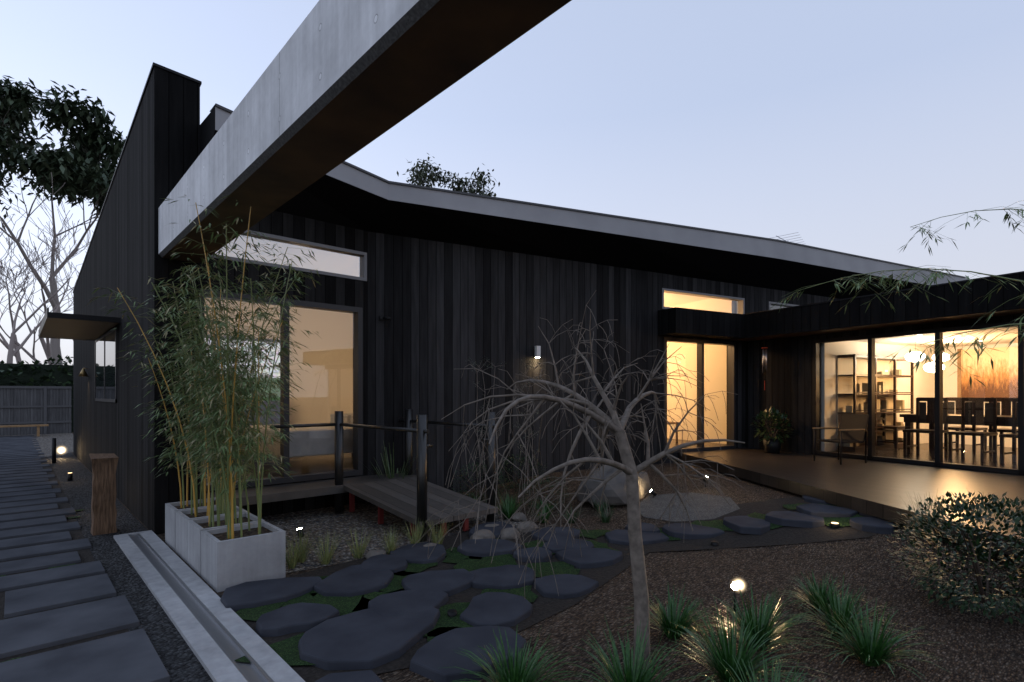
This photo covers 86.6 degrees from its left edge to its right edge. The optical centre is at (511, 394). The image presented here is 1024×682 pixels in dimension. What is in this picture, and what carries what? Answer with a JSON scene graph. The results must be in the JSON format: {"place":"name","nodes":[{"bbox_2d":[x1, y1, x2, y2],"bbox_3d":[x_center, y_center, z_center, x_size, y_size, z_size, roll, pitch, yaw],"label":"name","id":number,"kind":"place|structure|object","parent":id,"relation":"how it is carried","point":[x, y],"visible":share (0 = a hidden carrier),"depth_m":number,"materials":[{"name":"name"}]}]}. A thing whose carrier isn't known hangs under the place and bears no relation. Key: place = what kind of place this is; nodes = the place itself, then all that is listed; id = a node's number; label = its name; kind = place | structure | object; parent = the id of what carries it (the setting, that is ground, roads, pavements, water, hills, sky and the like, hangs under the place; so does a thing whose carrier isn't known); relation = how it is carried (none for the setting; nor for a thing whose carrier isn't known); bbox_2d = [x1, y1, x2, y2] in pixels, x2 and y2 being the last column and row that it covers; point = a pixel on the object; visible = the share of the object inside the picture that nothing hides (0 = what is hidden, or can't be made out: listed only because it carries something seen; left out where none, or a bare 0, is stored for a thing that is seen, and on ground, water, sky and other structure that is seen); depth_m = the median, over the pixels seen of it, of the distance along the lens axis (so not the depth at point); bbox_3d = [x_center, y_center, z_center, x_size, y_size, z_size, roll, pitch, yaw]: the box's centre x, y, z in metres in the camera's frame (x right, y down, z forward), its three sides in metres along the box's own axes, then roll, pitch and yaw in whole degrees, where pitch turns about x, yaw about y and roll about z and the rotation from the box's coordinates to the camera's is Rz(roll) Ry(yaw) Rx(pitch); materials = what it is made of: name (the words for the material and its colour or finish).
{"place":"outdoors","nodes":[
{"label":"outdoors","id":0,"kind":"place"},
{"bbox_2d":[0,457,128,661],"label":"walkway paving gaps","id":1,"kind":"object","parent":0,"point":[86,555],"depth_m":5.19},
{"bbox_2d":[0,435,169,681],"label":"path pavers","id":2,"kind":"object","parent":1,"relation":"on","point":[131,656],"visible":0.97,"depth_m":4.20,"materials":[{"name":"stone"}]},
{"bbox_2d":[200,211,367,516],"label":"wall","id":3,"kind":"structure","parent":0,"point":[328,289],"depth_m":7.65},
{"bbox_2d":[200,289,362,490],"bbox_3d":[-3.114,-0.055,7.495,2.200,2.510,0.172,0,0,-42],"label":"sliding door frame","id":4,"kind":"object","parent":3,"relation":"in","point":[357,312],"visible":0.6,"depth_m":7.71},
{"bbox_2d":[211,230,366,280],"bbox_3d":[-3.033,-1.935,7.570,2.120,0.430,0.172,0,0,-42],"label":"window frame","id":5,"kind":"object","parent":3,"relation":"attached to","point":[328,247],"visible":0.5,"depth_m":7.64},
{"bbox_2d":[215,234,361,276],"bbox_3d":[-3.023,-1.935,7.559,2.030,0.340,0.001,0,0,-42],"label":"clerestory glass","id":6,"kind":"object","parent":5,"relation":"in","point":[326,260],"visible":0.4,"depth_m":7.62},
{"bbox_2d":[0,0,1023,364],"label":"sky","id":7,"kind":"structure","parent":0,"point":[847,126],"materials":[{"name":"blue"}]},
{"bbox_2d":[71,432,1023,681],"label":"ground","id":8,"kind":"structure","parent":0,"point":[977,647],"depth_m":4.20,"materials":[{"name":"gravel"}]},
{"bbox_2d":[0,164,29,230],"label":"eucalypt tree","id":9,"kind":"object","parent":8,"relation":"on","point":[8,180],"visible":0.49,"depth_m":48.52,"materials":[{"name":"green plant"}]},
{"bbox_2d":[0,424,48,435],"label":"garden bench","id":10,"kind":"object","parent":8,"relation":"on","point":[38,429],"visible":0.91,"depth_m":20.87,"materials":[{"name":"brown wood"}]},
{"bbox_2d":[0,212,53,363],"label":"bare tree","id":11,"kind":"object","parent":8,"relation":"on","point":[3,341],"visible":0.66,"depth_m":29.76,"materials":[{"name":"grey plant"}]},
{"bbox_2d":[0,386,71,433],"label":"fence rails","id":12,"kind":"object","parent":8,"relation":"on","point":[44,406],"visible":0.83,"depth_m":22.37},
{"bbox_2d":[0,388,71,435],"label":"fence","id":13,"kind":"object","parent":12,"relation":"attached to","point":[21,396],"visible":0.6,"depth_m":22.19,"materials":[{"name":"grey"}]},
{"bbox_2d":[0,363,72,431],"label":"hedge","id":14,"kind":"object","parent":8,"relation":"on","point":[56,374],"depth_m":22.70,"materials":[{"name":"green"}]},
{"bbox_2d":[0,354,72,385],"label":"hedge","id":15,"kind":"object","parent":14,"relation":"attached to","point":[69,360],"visible":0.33,"depth_m":22.77,"materials":[{"name":"green"}]},
{"bbox_2d":[3,433,72,456],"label":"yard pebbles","id":16,"kind":"object","parent":8,"relation":"on","point":[64,442],"visible":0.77,"depth_m":18.35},
{"bbox_2d":[0,239,85,312],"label":"bare tree","id":17,"kind":"object","parent":8,"relation":"on","point":[26,270],"visible":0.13,"depth_m":29.56,"materials":[{"name":"grey plant"}]},
{"bbox_2d":[0,173,90,364],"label":"bare tree","id":18,"kind":"object","parent":8,"relation":"on","point":[46,347],"visible":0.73,"depth_m":26.49,"materials":[{"name":"grey plant"}]},
{"bbox_2d":[0,201,92,363],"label":"bare tree","id":19,"kind":"object","parent":8,"relation":"on","point":[12,352],"visible":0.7,"depth_m":25.67,"materials":[{"name":"grey plant"}]},
{"bbox_2d":[0,75,126,364],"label":"eucalypt tree","id":20,"kind":"object","parent":8,"relation":"on","point":[79,171],"visible":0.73,"depth_m":41.62,"materials":[{"name":"green plant"}]},
{"bbox_2d":[48,452,212,681],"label":"gravel strip","id":21,"kind":"object","parent":8,"relation":"on","point":[179,659],"visible":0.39,"depth_m":4.84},
{"bbox_2d":[89,453,118,535],"bbox_3d":[-4.785,1.154,6.371,0.260,0.931,0.236,0,0,-42],"label":"old timber post","id":22,"kind":"object","parent":21,"relation":"on","point":[103,502],"visible":1,"depth_m":6.30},
{"bbox_2d":[73,66,199,533],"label":"exterior wall","id":23,"kind":"structure","parent":8,"relation":"on","point":[161,153],"depth_m":6.98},
{"bbox_2d":[38,312,119,340],"bbox_3d":[-7.541,-1.140,9.374,0.850,0.080,3.700,0,0,-42],"label":"awning","id":24,"kind":"object","parent":23,"relation":"attached to","point":[55,325],"visible":1,"depth_m":8.75,"materials":[{"name":"black metal"}]},
{"bbox_2d":[95,326,116,401],"bbox_3d":[-7.235,-0.480,9.654,0.020,1.200,3.000,0,0,-42],"label":"side window","id":25,"kind":"structure","parent":23,"relation":"attached to","point":[105,367],"depth_m":9.45,"materials":[{"name":"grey glass"}]},
{"bbox_2d":[73,62,201,292],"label":"roof edge trim","id":26,"kind":"structure","parent":23,"relation":"on","point":[168,70],"depth_m":7.27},
{"bbox_2d":[158,0,571,262],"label":"concrete beam","id":27,"kind":"structure","parent":23,"relation":"attached to","point":[337,83],"depth_m":3.12,"materials":[{"name":"concrete"}]},
{"bbox_2d":[165,498,224,550],"bbox_3d":[-3.449,1.407,5.989,0.550,0.425,0.500,0,0,-42],"label":"planter","id":28,"kind":"object","parent":8,"relation":"on","point":[171,508],"visible":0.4,"depth_m":5.86,"materials":[{"name":"concrete"}]},
{"bbox_2d":[116,281,257,508],"bbox_3d":[-3.559,0.017,6.082,1.400,2.488,1.383,0,0,-42],"label":"bamboo plant","id":29,"kind":"object","parent":28,"relation":"on","point":[203,486],"visible":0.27,"depth_m":5.88,"materials":[{"name":"green"}]},
{"bbox_2d":[129,533,273,681],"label":"drainage channel","id":30,"kind":"object","parent":8,"relation":"on","point":[229,645],"visible":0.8,"depth_m":3.87,"materials":[{"name":"concrete"}]},
{"bbox_2d":[114,530,304,681],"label":"concrete curb","id":31,"kind":"structure","parent":8,"relation":"on","point":[218,665],"depth_m":3.82,"materials":[{"name":"concrete"}]},
{"bbox_2d":[175,506,246,562],"bbox_3d":[-3.098,1.410,5.606,0.550,0.420,0.500,0,0,-42],"label":"planter","id":32,"kind":"object","parent":8,"relation":"on","point":[182,517],"visible":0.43,"depth_m":5.47,"materials":[{"name":"concrete"}]},
{"bbox_2d":[87,247,285,516],"bbox_3d":[-3.306,-0.197,5.648,1.398,2.915,1.460,0,0,28],"label":"bamboo plant","id":33,"kind":"object","parent":32,"relation":"on","point":[222,504],"visible":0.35,"depth_m":5.51,"materials":[{"name":"green"}]},
{"bbox_2d":[187,512,264,575],"bbox_3d":[-2.747,1.413,5.222,0.550,0.415,0.500,0,0,-42],"label":"planter","id":34,"kind":"object","parent":8,"relation":"on","point":[195,527],"visible":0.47,"depth_m":5.10,"materials":[{"name":"concrete"}]},
{"bbox_2d":[127,244,319,526],"bbox_3d":[-2.589,-0.103,5.211,1.816,2.727,1.548,0,0,-42],"label":"bamboo plant","id":35,"kind":"object","parent":34,"relation":"on","point":[211,508],"visible":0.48,"depth_m":5.09,"materials":[{"name":"green"}]},
{"bbox_2d":[201,521,285,591],"bbox_3d":[-2.389,1.415,4.832,0.550,0.410,0.520,0,0,-42],"label":"planter","id":36,"kind":"object","parent":8,"relation":"on","point":[251,555],"visible":0.99,"depth_m":4.66,"materials":[{"name":"concrete"}]},
{"bbox_2d":[148,195,312,538],"bbox_3d":[-2.301,-0.159,4.702,1.366,2.839,1.407,0,0,31],"label":"bamboo plant","id":37,"kind":"object","parent":36,"relation":"on","point":[230,485],"visible":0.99,"depth_m":4.66,"materials":[{"name":"green"}]},
{"bbox_2d":[205,298,352,449],"bbox_3d":[-3.777,-0.720,10.077,4.750,3.920,4.350,0,0,-42],"label":"bedroom shell","id":38,"kind":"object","parent":8,"relation":"on","point":[326,355],"visible":0.01,"depth_m":12.30},
{"bbox_2d":[205,338,279,433],"bbox_3d":[-5.680,-0.120,11.080,2.200,2.020,0.020,0,0,-42],"label":"bedroom window","id":39,"kind":"structure","parent":38,"relation":"in","point":[275,419],"depth_m":11.54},
{"bbox_2d":[206,451,352,482],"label":"bedroom floor boards","id":40,"kind":"object","parent":38,"relation":"on","point":[312,464],"visible":0.14,"depth_m":8.74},
{"bbox_2d":[242,413,352,459],"bbox_3d":[-3.264,0.565,9.495,2.220,1.150,2.100,0,0,-42],"label":"bed","id":41,"kind":"object","parent":40,"relation":"on","point":[311,441],"visible":0.15,"depth_m":8.44,"materials":[{"name":"fabric"}]},
{"bbox_2d":[270,409,497,541],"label":"bridge rails","id":42,"kind":"object","parent":8,"relation":"on","point":[421,430],"visible":0.76,"depth_m":6.91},
{"bbox_2d":[261,501,519,572],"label":"creek pebbles","id":43,"kind":"object","parent":8,"relation":"on","point":[320,522],"visible":0.45,"depth_m":6.57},
{"bbox_2d":[286,519,449,568],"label":"grass tufts","id":44,"kind":"object","parent":43,"relation":"on","point":[299,556],"visible":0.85,"depth_m":5.33,"materials":[{"name":"green plant"}]},
{"bbox_2d":[358,441,415,478],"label":"flax plant","id":45,"kind":"object","parent":43,"relation":"on","point":[388,469],"depth_m":8.02,"materials":[{"name":"green plant"}]},
{"bbox_2d":[511,512,526,521],"bbox_3d":[0.092,1.567,7.008,0.258,0.100,0.181,0,0,-42],"label":"creek rock","id":46,"kind":"object","parent":43,"relation":"on","point":[520,517],"visible":0.89,"depth_m":6.94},
{"bbox_2d":[349,493,468,535],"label":"supports","id":47,"kind":"object","parent":8,"relation":"on","point":[381,512],"visible":0.61,"depth_m":6.71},
{"bbox_2d":[344,477,497,526],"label":"bridge deck","id":48,"kind":"structure","parent":47,"relation":"on","point":[397,497],"depth_m":6.82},
{"bbox_2d":[219,526,648,681],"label":"ground cover","id":49,"kind":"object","parent":8,"relation":"on","point":[544,607],"depth_m":4.32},
{"bbox_2d":[236,602,285,620],"bbox_3d":[-1.815,1.600,4.028,0.468,0.001,0.373,0,0,20],"label":"moss patch","id":50,"kind":"object","parent":49,"relation":"on","point":[255,614],"visible":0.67,"depth_m":4.01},
{"bbox_2d":[234,633,315,664],"bbox_3d":[-1.368,1.600,3.409,0.506,0.001,0.457,0,0,18],"label":"moss patch","id":51,"kind":"object","parent":49,"relation":"on","point":[286,651],"visible":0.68,"depth_m":3.39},
{"bbox_2d":[282,593,370,615],"bbox_3d":[-1.390,1.600,4.247,0.705,0.001,0.704,0,0,-1],"label":"moss patch","id":52,"kind":"object","parent":49,"relation":"on","point":[345,605],"visible":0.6,"depth_m":4.21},
{"bbox_2d":[353,589,404,610],"bbox_3d":[-0.924,1.600,4.247,0.546,0.001,0.495,0,0,2],"label":"moss patch","id":53,"kind":"object","parent":49,"relation":"on","point":[372,595],"visible":0.17,"depth_m":4.31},
{"bbox_2d":[380,571,419,592],"bbox_3d":[-0.966,1.600,4.654,0.536,0.001,0.626,0,0,18],"label":"moss patch","id":54,"kind":"object","parent":49,"relation":"on","point":[394,585],"visible":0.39,"depth_m":4.59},
{"bbox_2d":[394,562,437,575],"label":"moss patch","id":55,"kind":"object","parent":49,"relation":"on","point":[412,568],"visible":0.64,"depth_m":5.01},
{"bbox_2d":[424,602,473,636],"bbox_3d":[-0.410,1.600,3.880,0.609,0.001,0.610,0,0,-5],"label":"moss patch","id":56,"kind":"object","parent":49,"relation":"on","point":[446,621],"visible":0.41,"depth_m":3.85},
{"bbox_2d":[443,547,481,562],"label":"moss patch","id":57,"kind":"object","parent":49,"relation":"on","point":[454,555],"visible":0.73,"depth_m":5.38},
{"bbox_2d":[470,529,494,538],"bbox_3d":[-0.321,1.553,6.005,0.299,0.125,0.245,0,0,-18],"label":"creek rock","id":58,"kind":"object","parent":49,"relation":"on","point":[484,534],"visible":0.53,"depth_m":5.92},
{"bbox_2d":[453,554,516,571],"bbox_3d":[-0.234,1.600,5.167,0.614,0.001,0.646,0,0,5],"label":"moss patch","id":59,"kind":"object","parent":49,"relation":"on","point":[470,564],"visible":0.77,"depth_m":5.19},
{"bbox_2d":[481,585,537,601],"bbox_3d":[-0.047,1.600,4.355,0.506,0.001,0.391,0,0,-5],"label":"moss patch","id":60,"kind":"object","parent":49,"relation":"on","point":[530,596],"visible":0.41,"depth_m":4.42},
{"bbox_2d":[500,527,519,538],"bbox_3d":[-0.034,1.563,6.175,0.277,0.107,0.217,0,0,-42],"label":"creek rock","id":61,"kind":"object","parent":49,"relation":"on","point":[507,533],"visible":0.77,"depth_m":6.10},
{"bbox_2d":[516,521,537,532],"bbox_3d":[0.175,1.562,6.471,0.229,0.109,0.297,0,0,25],"label":"creek rock","id":62,"kind":"object","parent":49,"relation":"on","point":[519,526],"visible":0.66,"depth_m":6.38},
{"bbox_2d":[526,561,579,576],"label":"moss patch","id":63,"kind":"object","parent":49,"relation":"on","point":[560,567],"visible":0.81,"depth_m":5.01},
{"bbox_2d":[397,153,499,196],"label":"eucalypt tree","id":64,"kind":"object","parent":8,"relation":"on","point":[421,175],"visible":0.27,"depth_m":57.93,"materials":[{"name":"green plant"}]},
{"bbox_2d":[450,461,509,500],"bbox_3d":[-0.469,1.316,8.135,1.015,0.653,0.829,0,0,-42],"label":"shrub","id":65,"kind":"object","parent":8,"relation":"on","point":[476,495],"visible":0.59,"depth_m":8.08,"materials":[{"name":"green"}]},
{"bbox_2d":[465,356,502,499],"bbox_3d":[-0.401,0.503,8.437,0.741,2.231,0.313,0,0,-31],"label":"wispy plant","id":66,"kind":"object","parent":8,"relation":"on","point":[479,454],"visible":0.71,"depth_m":8.36,"materials":[{"name":"brown"}]},
{"bbox_2d":[460,490,554,522],"bbox_3d":[-0.237,1.441,7.499,2.129,0.349,1.096,0,0,33],"label":"liriope plant","id":67,"kind":"object","parent":8,"relation":"on","point":[509,507],"depth_m":7.14,"materials":[{"name":"green plant"}]},
{"bbox_2d":[498,454,544,490],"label":"shrub","id":68,"kind":"object","parent":8,"relation":"on","point":[518,483],"visible":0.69,"depth_m":8.84,"materials":[{"name":"green"}]},
{"bbox_2d":[513,358,542,492],"bbox_3d":[0.279,0.487,8.569,0.552,2.156,0.398,0,0,-42],"label":"wispy plant","id":69,"kind":"object","parent":8,"relation":"on","point":[531,431],"visible":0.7,"depth_m":8.59,"materials":[{"name":"brown"}]},
{"bbox_2d":[520,475,568,508],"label":"shrub","id":70,"kind":"object","parent":8,"relation":"on","point":[538,497],"visible":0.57,"depth_m":7.67,"materials":[{"name":"green"}]},
{"bbox_2d":[220,495,894,681],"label":"stepping stones","id":71,"kind":"object","parent":8,"relation":"on","point":[382,629],"visible":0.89,"depth_m":4.25,"materials":[{"name":"stone"}]},
{"bbox_2d":[412,291,746,668],"bbox_3d":[0.425,0.504,3.352,2.502,2.335,1.603,0,0,-42],"label":"bare tree","id":72,"kind":"object","parent":8,"relation":"on","point":[615,425],"visible":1,"depth_m":3.21,"materials":[{"name":"brown plant"}]},
{"bbox_2d":[559,496,619,522],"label":"grass tufts","id":73,"kind":"object","parent":8,"relation":"on","point":[603,516],"visible":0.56,"depth_m":6.89,"materials":[{"name":"green plant"}]},
{"bbox_2d":[368,231,837,492],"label":"long wall","id":74,"kind":"structure","parent":8,"relation":"on","point":[449,309],"depth_m":9.36,"materials":[{"name":"wood"}]},
{"bbox_2d":[206,473,416,505],"bbox_3d":[-2.592,1.270,7.451,2.850,0.100,0.617,0,0,-42],"label":"landing","id":75,"kind":"object","parent":74,"relation":"attached to","point":[275,493],"visible":0.43,"depth_m":7.10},
{"bbox_2d":[200,107,967,309],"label":"roof","id":76,"kind":"structure","parent":74,"relation":"on","point":[342,194],"depth_m":9.43,"materials":[{"name":"metal"}]},
{"bbox_2d":[209,103,966,277],"bbox_3d":[4.705,-3.170,11.171,19.096,0.440,0.738,0,0,-30],"label":"roof sheet edge","id":77,"kind":"object","parent":76,"relation":"on","point":[413,185],"visible":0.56,"depth_m":9.09,"materials":[{"name":"grey"}]},
{"bbox_2d":[664,293,734,447],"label":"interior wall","id":78,"kind":"structure","parent":74,"relation":"attached to","point":[715,365],"depth_m":13.20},
{"bbox_2d":[667,438,726,448],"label":"floor boards","id":79,"kind":"object","parent":78,"relation":"on","point":[673,443],"depth_m":12.70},
{"bbox_2d":[664,337,735,452],"bbox_3d":[4.022,0.010,11.700,2.150,2.380,0.172,0,0,-29],"label":"sliding door frame","id":80,"kind":"object","parent":74,"relation":"attached to","point":[731,388],"visible":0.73,"depth_m":11.72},
{"bbox_2d":[662,288,744,313],"bbox_3d":[4.119,-1.970,11.753,2.490,0.420,0.172,0,0,-29],"label":"window frame","id":81,"kind":"object","parent":74,"relation":"attached to","point":[740,305],"visible":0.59,"depth_m":11.80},
{"bbox_2d":[577,465,650,504],"bbox_3d":[1.541,1.254,7.847,1.311,0.495,0.791,0,0,-42],"label":"rock","id":82,"kind":"object","parent":8,"relation":"on","point":[615,491],"visible":0.55,"depth_m":7.46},
{"bbox_2d":[444,571,950,681],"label":"liriope plant","id":83,"kind":"object","parent":8,"relation":"on","point":[727,663],"visible":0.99,"depth_m":3.17,"materials":[{"name":"green plant"}]},
{"bbox_2d":[597,496,902,551],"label":"stone bed soil","id":84,"kind":"structure","parent":8,"relation":"on","point":[784,535],"depth_m":5.89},
{"bbox_2d":[579,529,609,538],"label":"moss patch","id":85,"kind":"object","parent":84,"relation":"on","point":[594,534],"visible":0.79,"depth_m":6.27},
{"bbox_2d":[640,492,739,521],"bbox_3d":[2.295,1.474,7.209,1.296,0.162,1.204,0,0,7],"label":"boulder","id":86,"kind":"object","parent":84,"relation":"on","point":[711,506],"depth_m":7.11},
{"bbox_2d":[691,520,733,530],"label":"moss patch","id":87,"kind":"object","parent":84,"relation":"on","point":[718,524],"visible":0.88,"depth_m":6.41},
{"bbox_2d":[748,512,781,528],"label":"moss patch","id":88,"kind":"object","parent":84,"relation":"on","point":[759,516],"visible":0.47,"depth_m":6.47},
{"bbox_2d":[823,514,862,527],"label":"moss patch","id":89,"kind":"object","parent":84,"relation":"on","point":[842,521],"visible":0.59,"depth_m":6.13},
{"bbox_2d":[679,448,1023,558],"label":"deck","id":90,"kind":"structure","parent":8,"relation":"on","point":[876,488],"depth_m":7.62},
{"bbox_2d":[763,438,781,453],"bbox_3d":[5.365,1.050,11.207,0.351,0.300,0.360,0,0,-42],"label":"plant pot","id":91,"kind":"object","parent":90,"relation":"on","point":[775,447],"visible":0.84,"depth_m":11.08,"materials":[{"name":"ceramic"}]},
{"bbox_2d":[750,407,792,445],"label":"shrub","id":92,"kind":"object","parent":91,"relation":"in","point":[766,414],"visible":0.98,"depth_m":11.14,"materials":[{"name":"green"}]},
{"bbox_2d":[812,413,868,464],"bbox_3d":[5.886,0.771,9.717,0.696,0.859,0.590,0,0,-18],"label":"outdoor armchair","id":93,"kind":"object","parent":90,"relation":"on","point":[852,428],"visible":1,"depth_m":9.72,"materials":[{"name":"brown wood"}]},
{"bbox_2d":[745,314,1023,475],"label":"recess wall","id":94,"kind":"structure","parent":8,"relation":"on","point":[787,376],"depth_m":11.34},
{"bbox_2d":[658,273,1023,339],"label":"fascia","id":95,"kind":"structure","parent":94,"relation":"on","point":[687,322],"depth_m":9.63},
{"bbox_2d":[732,309,1023,340],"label":"wing soffit","id":96,"kind":"structure","parent":95,"relation":"attached to","point":[970,316],"depth_m":9.32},
{"bbox_2d":[746,271,1023,314],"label":"roof edge","id":97,"kind":"object","parent":95,"relation":"on","point":[889,292],"depth_m":9.12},
{"bbox_2d":[813,321,1023,474],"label":"wing glazing frame","id":98,"kind":"object","parent":94,"relation":"in","point":[938,461],"visible":0.95,"depth_m":9.04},
{"bbox_2d":[821,327,1017,450],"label":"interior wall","id":99,"kind":"structure","parent":94,"relation":"in","point":[924,383],"depth_m":11.81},
{"bbox_2d":[828,443,1017,468],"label":"dining floorboards","id":100,"kind":"object","parent":99,"relation":"on","point":[970,458],"depth_m":10.18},
{"bbox_2d":[837,354,913,451],"bbox_3d":[7.679,0.165,11.451,2.200,1.950,0.360,0,0,-29],"label":"shelving unit","id":101,"kind":"object","parent":100,"relation":"on","point":[852,383],"visible":0.73,"depth_m":11.41,"materials":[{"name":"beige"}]},
{"bbox_2d":[877,397,1017,463],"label":"dining chairs","id":102,"kind":"object","parent":100,"relation":"on","point":[968,408],"visible":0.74,"depth_m":9.97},
{"bbox_2d":[900,413,1017,452],"bbox_3d":[9.530,0.760,8.462,1.100,0.760,5.800,0,0,-29],"label":"dining table","id":103,"kind":"object","parent":100,"relation":"on","point":[1002,420],"visible":0.5,"depth_m":10.50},
{"bbox_2d":[905,340,949,372],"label":"pendant lamps","id":104,"kind":"object","parent":99,"relation":"hanging from","point":[927,367],"visible":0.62,"depth_m":10.86,"materials":[{"name":"white glass"}]},
{"bbox_2d":[957,349,961,396],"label":"artwork frames","id":105,"kind":"structure","parent":99,"relation":"attached to","point":[959,376],"depth_m":12.54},
{"bbox_2d":[961,346,1017,401],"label":"artwork panels","id":106,"kind":"object","parent":99,"relation":"attached to","point":[999,379],"visible":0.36,"depth_m":12.04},
{"bbox_2d":[770,265,1023,331],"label":"branch","id":107,"kind":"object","parent":8,"relation":"on","point":[935,275],"depth_m":5.20,"materials":[{"name":"green"}]},
{"bbox_2d":[885,491,1023,623],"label":"shrub","id":108,"kind":"object","parent":8,"relation":"on","point":[979,586],"visible":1,"depth_m":4.09,"materials":[{"name":"green plant"}]},
{"bbox_2d":[885,323,1023,386],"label":"branch","id":109,"kind":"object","parent":8,"relation":"on","point":[975,342],"depth_m":4.06,"materials":[{"name":"green"}]},
{"bbox_2d":[888,490,1022,559],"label":"shrub","id":110,"kind":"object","parent":8,"relation":"on","point":[977,551],"depth_m":5.35,"materials":[{"name":"green plant"}]},
{"bbox_2d":[899,200,1023,252],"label":"branch","id":111,"kind":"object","parent":8,"relation":"on","point":[1006,216],"depth_m":5.80,"materials":[{"name":"green"}]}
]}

